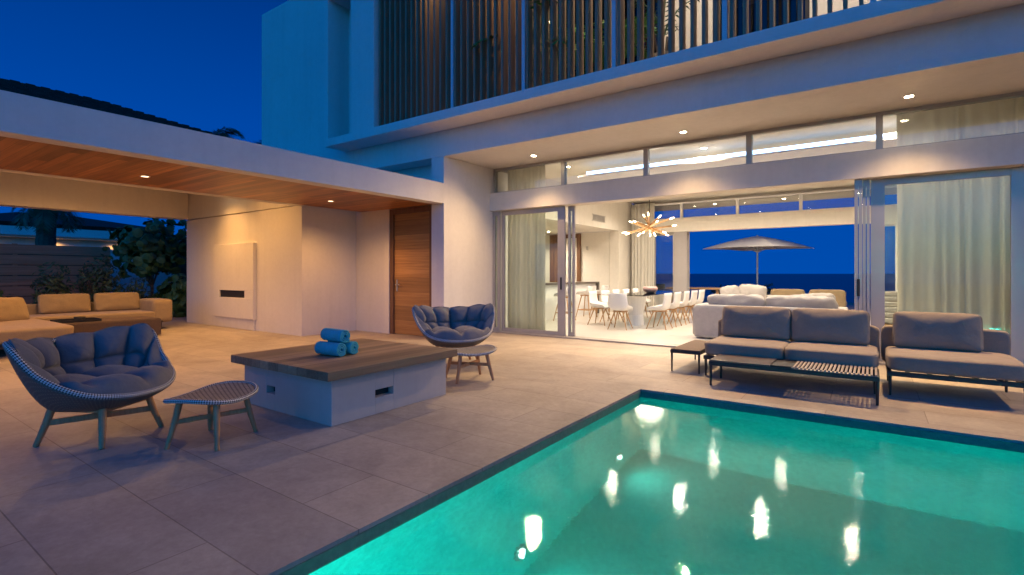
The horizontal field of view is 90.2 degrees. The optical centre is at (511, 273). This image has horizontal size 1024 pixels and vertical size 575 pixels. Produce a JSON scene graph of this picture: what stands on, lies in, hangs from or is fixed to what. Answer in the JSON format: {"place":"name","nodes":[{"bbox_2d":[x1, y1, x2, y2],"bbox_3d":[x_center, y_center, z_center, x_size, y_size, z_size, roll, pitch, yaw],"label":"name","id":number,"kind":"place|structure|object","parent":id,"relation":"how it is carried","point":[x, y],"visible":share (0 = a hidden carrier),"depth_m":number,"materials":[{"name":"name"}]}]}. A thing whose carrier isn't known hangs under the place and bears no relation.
{"place":"outdoors","nodes":[
{"label":"outdoors","id":0,"kind":"place"},
{"bbox_2d":[0,212,186,249],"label":"neighbour house","id":1,"kind":"structure","parent":0,"point":[94,233],"depth_m":25.35,"materials":[{"name":"white paint"}]},
{"bbox_2d":[168,240,186,277],"bbox_3d":[-10.951,-0.005,17.299,2.445,2.587,2.478,0,0,15],"label":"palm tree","id":2,"kind":"object","parent":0,"point":[183,268],"visible":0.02,"depth_m":16.58,"materials":[{"name":"green plant"}]},
{"bbox_2d":[0,0,896,273],"label":"sky","id":3,"kind":"structure","parent":0,"point":[193,63],"materials":[{"name":"blue"}]},
{"bbox_2d":[0,316,1023,574],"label":"pool deck","id":4,"kind":"structure","parent":0,"point":[276,492],"depth_m":3.77,"materials":[{"name":"beige tile"}]},
{"bbox_2d":[0,297,73,349],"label":"chaise","id":5,"kind":"object","parent":4,"relation":"on","point":[17,321],"visible":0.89,"depth_m":8.13,"materials":[{"name":"fabric"}]},
{"bbox_2d":[30,262,74,303],"bbox_3d":[-11.749,0.535,13.068,0.915,1.700,0.983,0,0,35],"label":"garden shrub","id":6,"kind":"object","parent":4,"relation":"on","point":[59,287],"visible":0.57,"depth_m":12.92,"materials":[{"name":"green plant"}]},
{"bbox_2d":[0,243,109,303],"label":"slat fence","id":7,"kind":"object","parent":4,"relation":"on","point":[19,263],"visible":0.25,"depth_m":14.18,"materials":[{"name":"wood"}]},
{"bbox_2d":[2,323,175,449],"bbox_3d":[-3.154,0.845,3.918,0.876,0.819,1.185,0,0,6],"label":"lounge chair","id":8,"kind":"object","parent":4,"relation":"on","point":[100,375],"visible":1,"depth_m":3.81,"materials":[{"name":"blue fabric"}]},
{"bbox_2d":[71,253,121,301],"bbox_3d":[-11.144,0.386,13.717,1.050,1.852,1.054,0,0,-36],"label":"garden shrub","id":9,"kind":"object","parent":4,"relation":"on","point":[95,287],"visible":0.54,"depth_m":13.60,"materials":[{"name":"green plant"}]},
{"bbox_2d":[26,292,171,328],"bbox_3d":[-9.100,0.839,10.495,1.119,0.821,3.414,0,0,35],"label":"modular sofa","id":10,"kind":"object","parent":4,"relation":"on","point":[48,307],"visible":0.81,"depth_m":10.94,"materials":[{"name":"fabric"}]},
{"bbox_2d":[62,316,160,334],"bbox_3d":[-7.939,1.064,9.726,0.840,0.332,1.900,0,0,35],"label":"coffee table","id":11,"kind":"object","parent":4,"relation":"on","point":[154,323],"visible":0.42,"depth_m":9.70,"materials":[{"name":"brown wood"}]},
{"bbox_2d":[50,316,101,322],"bbox_3d":[-8.072,0.853,9.452,0.440,0.090,0.640,0,0,35],"label":"tray","id":12,"kind":"object","parent":11,"relation":"on","point":[77,319],"visible":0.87,"depth_m":9.42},
{"bbox_2d":[113,277,153,298],"bbox_3d":[-10.409,0.717,14.073,0.906,1.225,0.923,0,0,35],"label":"garden shrub","id":13,"kind":"object","parent":4,"relation":"on","point":[130,288],"visible":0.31,"depth_m":14.00,"materials":[{"name":"green plant"}]},
{"bbox_2d":[102,218,186,296],"bbox_3d":[-10.561,-0.257,14.987,2.165,3.182,2.072,0,0,20],"label":"sea grape tree","id":14,"kind":"object","parent":4,"relation":"on","point":[150,252],"visible":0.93,"depth_m":14.52,"materials":[{"name":"green plant"}]},
{"bbox_2d":[153,273,186,317],"bbox_3d":[-9.540,0.660,14.824,1.347,1.328,1.314,0,0,4],"label":"garden shrub","id":15,"kind":"object","parent":4,"relation":"on","point":[175,290],"visible":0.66,"depth_m":14.40,"materials":[{"name":"green plant"}]},
{"bbox_2d":[163,381,258,450],"bbox_3d":[-2.240,1.061,3.828,0.524,0.384,0.643,0,0,6],"label":"footstool","id":16,"kind":"object","parent":4,"relation":"on","point":[213,397],"visible":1,"depth_m":3.78,"materials":[{"name":"grey wicker"}]},
{"bbox_2d":[0,78,443,335],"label":"pavilion","id":17,"kind":"structure","parent":4,"relation":"on","point":[278,242],"depth_m":10.26,"materials":[{"name":"white paint"}]},
{"bbox_2d":[390,205,431,335],"bbox_3d":[-1.991,-0.036,10.254,1.255,2.567,0.160,0,0,35],"label":"door","id":18,"kind":"structure","parent":17,"relation":"in","point":[411,227],"depth_m":10.29,"materials":[{"name":"brown wood"}]},
{"bbox_2d":[231,338,456,426],"bbox_3d":[-1.626,1.015,5.066,1.530,0.470,1.530,0,0,35],"label":"fire pit table","id":19,"kind":"object","parent":4,"relation":"on","point":[369,378],"visible":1,"depth_m":4.60,"materials":[{"name":"brown wood"}]},
{"bbox_2d":[314,341,345,356],"bbox_3d":[-1.720,0.714,4.830,0.316,0.124,0.118,0,0,31],"label":"rolled towel","id":20,"kind":"object","parent":19,"relation":"on","point":[330,348],"visible":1,"depth_m":4.77,"materials":[{"name":"blue fabric"}]},
{"bbox_2d":[327,341,358,353],"bbox_3d":[-1.648,0.714,4.947,0.316,0.124,0.118,0,0,25],"label":"rolled towel","id":21,"kind":"object","parent":19,"relation":"on","point":[352,347],"visible":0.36,"depth_m":4.87,"materials":[{"name":"blue fabric"}]},
{"bbox_2d":[320,328,349,342],"bbox_3d":[-1.697,0.595,4.897,0.316,0.124,0.118,0,0,36],"label":"rolled towel","id":22,"kind":"object","parent":21,"relation":"on","point":[335,335],"visible":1,"depth_m":4.83,"materials":[{"name":"blue fabric"}]},
{"bbox_2d":[412,303,494,359],"bbox_3d":[-0.781,0.845,7.079,1.185,0.819,0.876,0,0,-19],"label":"lounge chair","id":23,"kind":"object","parent":4,"relation":"on","point":[457,326],"visible":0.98,"depth_m":7.12,"materials":[{"name":"blue fabric"}]},
{"bbox_2d":[446,344,496,383],"bbox_3d":[-0.507,1.061,6.032,0.643,0.384,0.524,0,0,-27],"label":"footstool","id":24,"kind":"object","parent":4,"relation":"on","point":[481,350],"visible":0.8,"depth_m":5.97,"materials":[{"name":"grey wicker"}]},
{"bbox_2d":[670,340,705,373],"bbox_3d":[2.489,1.107,6.864,0.370,0.286,1.080,0,0,35],"label":"side table","id":25,"kind":"object","parent":4,"relation":"on","point":[695,347],"visible":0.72,"depth_m":6.53,"materials":[{"name":"wood"}]},
{"bbox_2d":[703,306,879,393],"bbox_3d":[3.320,0.839,6.144,1.807,0.821,1.016,0,0,35],"label":"modular sofa","id":26,"kind":"object","parent":4,"relation":"on","point":[838,336],"visible":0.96,"depth_m":6.04,"materials":[{"name":"fabric"}]},
{"bbox_2d":[709,354,879,405],"bbox_3d":[2.974,1.105,5.455,1.550,0.290,0.500,0,0,35],"label":"table","id":27,"kind":"object","parent":4,"relation":"on","point":[764,364],"visible":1,"depth_m":5.34,"materials":[{"name":"metal"}]},
{"bbox_2d":[881,311,1023,394],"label":"modular sofa","id":28,"kind":"object","parent":4,"relation":"on","point":[953,345],"visible":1,"depth_m":5.36,"materials":[{"name":"fabric"}]},
{"bbox_2d":[533,25,549,84],"bbox_3d":[0.073,-3.572,9.678,1.798,1.439,1.978,0,0,10],"label":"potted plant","id":29,"kind":"object","parent":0,"point":[533,60],"depth_m":9.48,"materials":[{"name":"green plant"}]},
{"bbox_2d":[262,0,1023,364],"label":"house","id":30,"kind":"structure","parent":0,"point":[780,100],"depth_m":8.38,"materials":[{"name":"white paint"}]},
{"bbox_2d":[493,211,500,330],"bbox_3d":[-0.324,-0.043,10.791,0.180,2.525,0.044,0,0,35],"label":"sliding door","id":31,"kind":"structure","parent":30,"relation":"in","point":[498,213],"depth_m":10.75,"materials":[{"name":"grey metal"}]},
{"bbox_2d":[507,165,544,329],"bbox_3d":[0.282,-0.515,10.844,0.968,3.470,0.111,0,0,35],"label":"curtain","id":32,"kind":"object","parent":30,"relation":"hanging from","point":[526,276],"visible":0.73,"depth_m":10.84,"materials":[{"name":"beige fabric"}]},
{"bbox_2d":[494,159,562,192],"bbox_3d":[0.324,-1.946,10.406,1.682,0.528,0.100,0,0,35],"label":"window","id":33,"kind":"structure","parent":30,"relation":"in","point":[496,171],"depth_m":10.41,"materials":[{"name":"grey metal"}]},
{"bbox_2d":[502,206,565,335],"bbox_3d":[0.409,-0.043,10.338,1.520,2.525,0.056,0,0,35],"label":"sliding door","id":34,"kind":"structure","parent":30,"relation":"in","point":[561,210],"depth_m":9.96,"materials":[{"name":"grey metal"}]},
{"bbox_2d":[470,0,603,86],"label":"potted plant","id":35,"kind":"object","parent":30,"relation":"on","point":[485,39],"visible":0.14,"depth_m":8.38,"materials":[{"name":"green plant"}]},
{"bbox_2d":[568,206,574,335],"bbox_3d":[1.161,-0.043,9.912,0.140,2.525,0.044,0,0,35],"label":"sliding door","id":36,"kind":"structure","parent":30,"relation":"in","point":[570,208],"depth_m":9.89,"materials":[{"name":"grey metal"}]},
{"bbox_2d":[549,13,657,73],"bbox_3d":[1.671,-3.559,8.562,2.003,1.414,1.970,0,0,35],"label":"potted plant","id":37,"kind":"object","parent":30,"relation":"on","point":[645,32],"visible":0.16,"depth_m":8.35,"materials":[{"name":"green plant"}]},
{"bbox_2d":[563,147,645,184],"bbox_3d":[1.687,-1.946,9.441,1.658,0.528,0.100,0,0,35],"label":"window","id":38,"kind":"structure","parent":30,"relation":"in","point":[643,149],"depth_m":9.39,"materials":[{"name":"grey metal"}]},
{"bbox_2d":[631,203,654,310],"bbox_3d":[4.233,-0.515,16.539,0.792,3.470,0.113,0,0,35],"label":"curtain","id":39,"kind":"object","parent":30,"relation":"hanging from","point":[642,260],"visible":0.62,"depth_m":16.53,"materials":[{"name":"beige fabric"}]},
{"bbox_2d":[623,200,675,235],"bbox_3d":[3.544,-1.640,13.174,1.265,1.413,1.211,0,0,35],"label":"chandelier","id":40,"kind":"object","parent":30,"relation":"hanging from","point":[649,227],"visible":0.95,"depth_m":13.15,"materials":[{"name":"metal"}]},
{"bbox_2d":[654,232,673,310],"bbox_3d":[4.922,-0.043,16.487,0.700,2.525,0.044,0,0,35],"label":"sliding door","id":41,"kind":"structure","parent":30,"relation":"in","point":[672,233],"depth_m":16.55,"materials":[{"name":"white metal"}]},
{"bbox_2d":[634,0,699,58],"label":"potted plant","id":42,"kind":"object","parent":30,"relation":"on","point":[656,43],"visible":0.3,"depth_m":7.68,"materials":[{"name":"green plant"}]},
{"bbox_2d":[655,202,680,219],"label":"window","id":43,"kind":"structure","parent":30,"relation":"in","point":[680,202],"depth_m":16.31,"materials":[{"name":"white paint"}]},
{"bbox_2d":[533,0,809,81],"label":"upper window","id":44,"kind":"structure","parent":30,"relation":"in","point":[739,3],"depth_m":7.98,"materials":[{"name":"glass"}]},
{"bbox_2d":[646,132,748,175],"bbox_3d":[3.043,-1.946,8.481,1.665,0.528,0.100,0,0,35],"label":"window","id":45,"kind":"structure","parent":30,"relation":"in","point":[745,134],"depth_m":8.43,"materials":[{"name":"grey metal"}]},
{"bbox_2d":[681,198,736,217],"bbox_3d":[6.053,-1.986,15.687,1.650,0.508,0.100,0,0,35],"label":"window","id":46,"kind":"structure","parent":30,"relation":"in","point":[682,203],"depth_m":15.73,"materials":[{"name":"white paint"}]},
{"bbox_2d":[737,193,800,214],"bbox_3d":[7.399,-1.986,14.733,1.650,0.508,0.100,0,0,35],"label":"window","id":47,"kind":"structure","parent":30,"relation":"in","point":[793,194],"depth_m":14.67,"materials":[{"name":"white paint"}]},
{"bbox_2d":[749,112,878,163],"bbox_3d":[4.397,-1.946,7.522,1.654,0.528,0.100,0,0,35],"label":"window","id":48,"kind":"structure","parent":30,"relation":"in","point":[873,115],"depth_m":7.46,"materials":[{"name":"grey metal"}]},
{"bbox_2d":[801,187,870,210],"bbox_3d":[8.746,-1.986,13.780,1.650,0.508,0.100,0,0,35],"label":"window","id":49,"kind":"structure","parent":30,"relation":"in","point":[843,190],"depth_m":13.87,"materials":[{"name":"white paint"}]},
{"bbox_2d":[854,179,861,309],"bbox_3d":[4.839,-0.043,7.128,0.090,2.525,0.056,0,0,35],"label":"sliding door","id":50,"kind":"structure","parent":30,"relation":"in","point":[857,183],"depth_m":7.12,"materials":[{"name":"grey metal"}]},
{"bbox_2d":[863,179,869,313],"bbox_3d":[4.951,-0.043,7.130,0.080,2.525,0.044,0,0,35],"label":"sliding door","id":51,"kind":"structure","parent":30,"relation":"in","point":[865,182],"depth_m":7.10,"materials":[{"name":"grey metal"}]},
{"bbox_2d":[885,185,896,205],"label":"window","id":52,"kind":"structure","parent":30,"relation":"in","point":[894,186],"depth_m":13.06,"materials":[{"name":"white paint"}]},
{"bbox_2d":[885,224,896,290],"bbox_3d":[9.697,-0.375,13.107,0.300,1.730,0.200,0,0,35],"label":"far window","id":53,"kind":"structure","parent":30,"relation":"in","point":[895,225],"depth_m":12.96,"materials":[{"name":"white paint"}]},
{"bbox_2d":[903,94,914,97],"bbox_3d":[4.955,-2.209,6.368,0.124,0.010,0.124,0,0,35],"label":"recessed downlight","id":54,"kind":"object","parent":30,"relation":"attached to","point":[909,96],"visible":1,"depth_m":6.36,"materials":[{"name":"white paint"}]},
{"bbox_2d":[871,167,1023,363],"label":"sliding door","id":55,"kind":"structure","parent":30,"relation":"in","point":[1016,174],"depth_m":6.44,"materials":[{"name":"white metal"}]},
{"bbox_2d":[879,91,1023,148],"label":"window","id":56,"kind":"structure","parent":30,"relation":"in","point":[1015,94],"depth_m":6.62,"materials":[{"name":"white metal"}]},
{"bbox_2d":[896,97,1023,333],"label":"curtain","id":57,"kind":"object","parent":30,"relation":"hanging from","point":[953,246],"visible":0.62,"depth_m":6.87,"materials":[{"name":"white fabric"}]},
{"bbox_2d":[278,391,1023,574],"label":"pool waterline tiles","id":58,"kind":"object","parent":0,"point":[314,563],"visible":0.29,"depth_m":3.89,"materials":[{"name":"tile"}]},
{"bbox_2d":[656,284,670,290],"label":"ground","id":59,"kind":"structure","parent":0,"point":[660,287],"depth_m":58.80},
{"bbox_2d":[11,207,84,245],"bbox_3d":[-15.221,-0.772,16.605,2.054,4.112,2.206,0,0,35],"label":"palm tree","id":60,"kind":"object","parent":59,"relation":"on","point":[45,224],"visible":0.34,"depth_m":16.35,"materials":[{"name":"green plant"}]},
{"bbox_2d":[110,250,173,296],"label":"garden wall","id":61,"kind":"structure","parent":59,"relation":"on","point":[161,278],"depth_m":17.31,"materials":[{"name":"white paint"}]},
{"bbox_2d":[212,126,245,140],"bbox_3d":[-11.230,-2.087,19.176,2.482,6.740,2.454,0,0,35],"label":"palm tree","id":62,"kind":"object","parent":59,"relation":"on","point":[231,132],"visible":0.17,"depth_m":19.05,"materials":[{"name":"green plant"}]},
{"bbox_2d":[308,397,1023,574],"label":"pool water","id":63,"kind":"structure","parent":0,"point":[643,486],"depth_m":2.90,"materials":[{"name":"teal liquid"}]},
{"bbox_2d":[545,311,870,344],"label":"interior floor","id":64,"kind":"structure","parent":0,"point":[679,334],"depth_m":11.30,"materials":[{"name":"beige tile"}]},
{"bbox_2d":[553,287,575,320],"bbox_3d":[1.391,0.801,13.413,0.481,0.904,0.488,0,0,31],"label":"bar stool","id":65,"kind":"object","parent":64,"relation":"on","point":[555,294],"visible":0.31,"depth_m":13.29,"materials":[{"name":"brown wood"}]},
{"bbox_2d":[545,281,598,320],"bbox_3d":[1.450,0.753,14.577,0.580,0.986,3.570,0,0,35],"label":"kitchen bar","id":66,"kind":"object","parent":64,"relation":"on","point":[551,299],"visible":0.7,"depth_m":14.37,"materials":[{"name":"white paint"}]},
{"bbox_2d":[576,286,597,317],"bbox_3d":[2.113,0.801,14.432,0.481,0.904,0.488,0,0,39],"label":"bar stool","id":67,"kind":"object","parent":64,"relation":"on","point":[585,293],"visible":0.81,"depth_m":14.32,"materials":[{"name":"white wood"}]},
{"bbox_2d":[587,291,611,325],"bbox_3d":[2.127,0.847,12.401,0.492,0.816,0.488,0,0,34],"label":"dining chair","id":68,"kind":"object","parent":64,"relation":"on","point":[595,302],"visible":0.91,"depth_m":12.41,"materials":[{"name":"white wood"}]},
{"bbox_2d":[590,285,609,314],"bbox_3d":[2.604,0.801,15.126,0.481,0.904,0.488,0,0,35],"label":"bar stool","id":69,"kind":"object","parent":64,"relation":"on","point":[603,287],"visible":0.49,"depth_m":14.97,"materials":[{"name":"white wood"}]},
{"bbox_2d":[600,290,623,321],"bbox_3d":[2.526,0.847,12.965,0.492,0.816,0.488,0,0,39],"label":"dining chair","id":70,"kind":"object","parent":64,"relation":"on","point":[604,298],"visible":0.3,"depth_m":13.06,"materials":[{"name":"white plastic"}]},
{"bbox_2d":[612,290,627,320],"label":"dining chair","id":71,"kind":"object","parent":64,"relation":"on","point":[615,291],"visible":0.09,"depth_m":13.70,"materials":[{"name":"white wood"}]},
{"bbox_2d":[608,293,632,329],"bbox_3d":[2.419,0.847,11.410,0.488,0.816,0.492,0,0,30],"label":"dining chair","id":72,"kind":"object","parent":64,"relation":"on","point":[617,302],"visible":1,"depth_m":11.24,"materials":[{"name":"white plastic"}]},
{"bbox_2d":[632,288,651,317],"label":"dining chair","id":73,"kind":"object","parent":64,"relation":"on","point":[636,290],"visible":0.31,"depth_m":14.68,"materials":[{"name":"white wood"}]},
{"bbox_2d":[602,290,690,325],"bbox_3d":[3.548,0.874,13.110,1.040,0.752,3.500,0,0,35],"label":"dining table","id":74,"kind":"object","parent":64,"relation":"on","point":[636,301],"visible":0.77,"depth_m":12.19,"materials":[{"name":"white stone"}]},
{"bbox_2d":[643,286,657,292],"bbox_3d":[3.510,0.418,12.953,0.380,0.160,0.380,0,0,35],"label":"bowl","id":75,"kind":"object","parent":74,"relation":"on","point":[650,289],"visible":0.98,"depth_m":12.82,"materials":[{"name":"white ceramic"}]},
{"bbox_2d":[646,293,672,329],"bbox_3d":[3.331,0.847,11.487,0.491,0.816,0.488,0,0,36],"label":"dining chair","id":76,"kind":"object","parent":64,"relation":"on","point":[664,306],"visible":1,"depth_m":11.34,"materials":[{"name":"white wood"}]},
{"bbox_2d":[657,292,681,326],"bbox_3d":[3.729,0.847,12.051,0.491,0.816,0.488,0,0,35],"label":"dining chair","id":77,"kind":"object","parent":64,"relation":"on","point":[675,304],"visible":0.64,"depth_m":11.87,"materials":[{"name":"white wood"}]},
{"bbox_2d":[667,291,689,324],"bbox_3d":[4.129,0.847,12.614,0.492,0.816,0.488,0,0,30],"label":"dining chair","id":78,"kind":"object","parent":64,"relation":"on","point":[685,300],"visible":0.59,"depth_m":12.44,"materials":[{"name":"white wood"}]},
{"bbox_2d":[676,290,697,320],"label":"dining chair","id":79,"kind":"object","parent":64,"relation":"on","point":[693,300],"visible":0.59,"depth_m":12.98,"materials":[{"name":"white wood"}]},
{"bbox_2d":[683,290,704,319],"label":"dining chair","id":80,"kind":"object","parent":64,"relation":"on","point":[700,299],"visible":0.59,"depth_m":13.54,"materials":[{"name":"white wood"}]},
{"bbox_2d":[693,294,847,337],"bbox_3d":[4.768,0.802,9.502,2.487,0.848,1.023,0,0,35],"label":"sofa","id":81,"kind":"object","parent":64,"relation":"on","point":[707,316],"visible":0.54,"depth_m":9.50,"materials":[{"name":"white fabric"}]},
{"bbox_2d":[801,293,835,299],"bbox_3d":[6.273,0.629,10.507,0.694,0.460,0.244,0,0,35],"label":"pillow","id":82,"kind":"object","parent":81,"relation":"on","point":[824,294],"visible":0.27,"depth_m":10.45,"materials":[{"name":"white fabric"}]},
{"bbox_2d":[765,295,787,305],"bbox_3d":[5.627,0.870,11.754,2.008,0.724,1.034,0,0,35],"label":"facing sofa","id":83,"kind":"object","parent":64,"relation":"on","point":[773,295],"visible":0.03,"depth_m":11.84,"materials":[{"name":"white fabric"}]},
{"bbox_2d":[720,285,739,294],"bbox_3d":[5.227,0.536,12.201,0.497,0.510,0.249,0,0,35],"label":"pillow","id":84,"kind":"object","parent":83,"relation":"on","point":[733,289],"visible":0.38,"depth_m":12.16,"materials":[{"name":"white fabric"}]},
{"bbox_2d":[739,284,766,298],"bbox_3d":[5.624,0.511,11.969,0.644,0.513,0.253,0,0,35],"label":"pillow","id":85,"kind":"object","parent":83,"relation":"on","point":[747,289],"visible":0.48,"depth_m":11.90,"materials":[{"name":"white fabric"}]},
{"bbox_2d":[885,291,896,325],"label":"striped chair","id":86,"kind":"object","parent":64,"relation":"on","point":[891,304],"visible":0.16,"depth_m":9.58,"materials":[{"name":"white fabric"}]},
{"bbox_2d":[669,300,870,320],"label":"sea terrace","id":87,"kind":"structure","parent":0,"point":[850,307],"depth_m":18.62,"materials":[{"name":"beige stone"}]},
{"bbox_2d":[666,287,721,302],"bbox_3d":[6.419,0.875,17.633,1.900,0.770,1.000,0,0,35],"label":"terrace table","id":88,"kind":"object","parent":87,"relation":"on","point":[717,289],"visible":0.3,"depth_m":17.55,"materials":[{"name":"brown wood"}]},
{"bbox_2d":[704,235,811,284],"bbox_3d":[8.658,-0.050,18.008,2.605,2.600,2.605,0,0,-34],"label":"parasol","id":89,"kind":"object","parent":87,"relation":"on","point":[756,243],"visible":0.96,"depth_m":17.75,"materials":[{"name":"beige fabric"}]},
{"bbox_2d":[763,283,775,294],"bbox_3d":[10.470,0.818,20.984,0.964,0.911,0.703,0,0,35],"label":"terrace shrub","id":90,"kind":"object","parent":87,"relation":"on","point":[769,289],"visible":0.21,"depth_m":20.87,"materials":[{"name":"green plant"}]},
{"bbox_2d":[770,289,804,294],"bbox_3d":[8.586,0.863,15.812,0.926,0.774,0.876,0,0,35],"label":"terrace armchair","id":91,"kind":"object","parent":87,"relation":"on","point":[786,291],"visible":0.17,"depth_m":15.46,"materials":[{"name":"beige fabric"}]},
{"bbox_2d":[809,289,846,306],"bbox_3d":[9.427,0.863,15.216,0.926,0.774,0.876,0,0,35],"label":"terrace armchair","id":92,"kind":"object","parent":87,"relation":"on","point":[840,295],"visible":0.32,"depth_m":14.71,"materials":[{"name":"beige fabric"}]},
{"bbox_2d":[656,274,894,302],"bbox_3d":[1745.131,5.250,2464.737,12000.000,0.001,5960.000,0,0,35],"label":"sea","id":93,"kind":"structure","parent":0,"point":[806,283],"depth_m":324.97,"materials":[{"name":"blue liquid"}]},
{"bbox_2d":[690,298,870,305],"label":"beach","id":94,"kind":"structure","parent":0,"point":[848,303],"depth_m":36.27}
]}

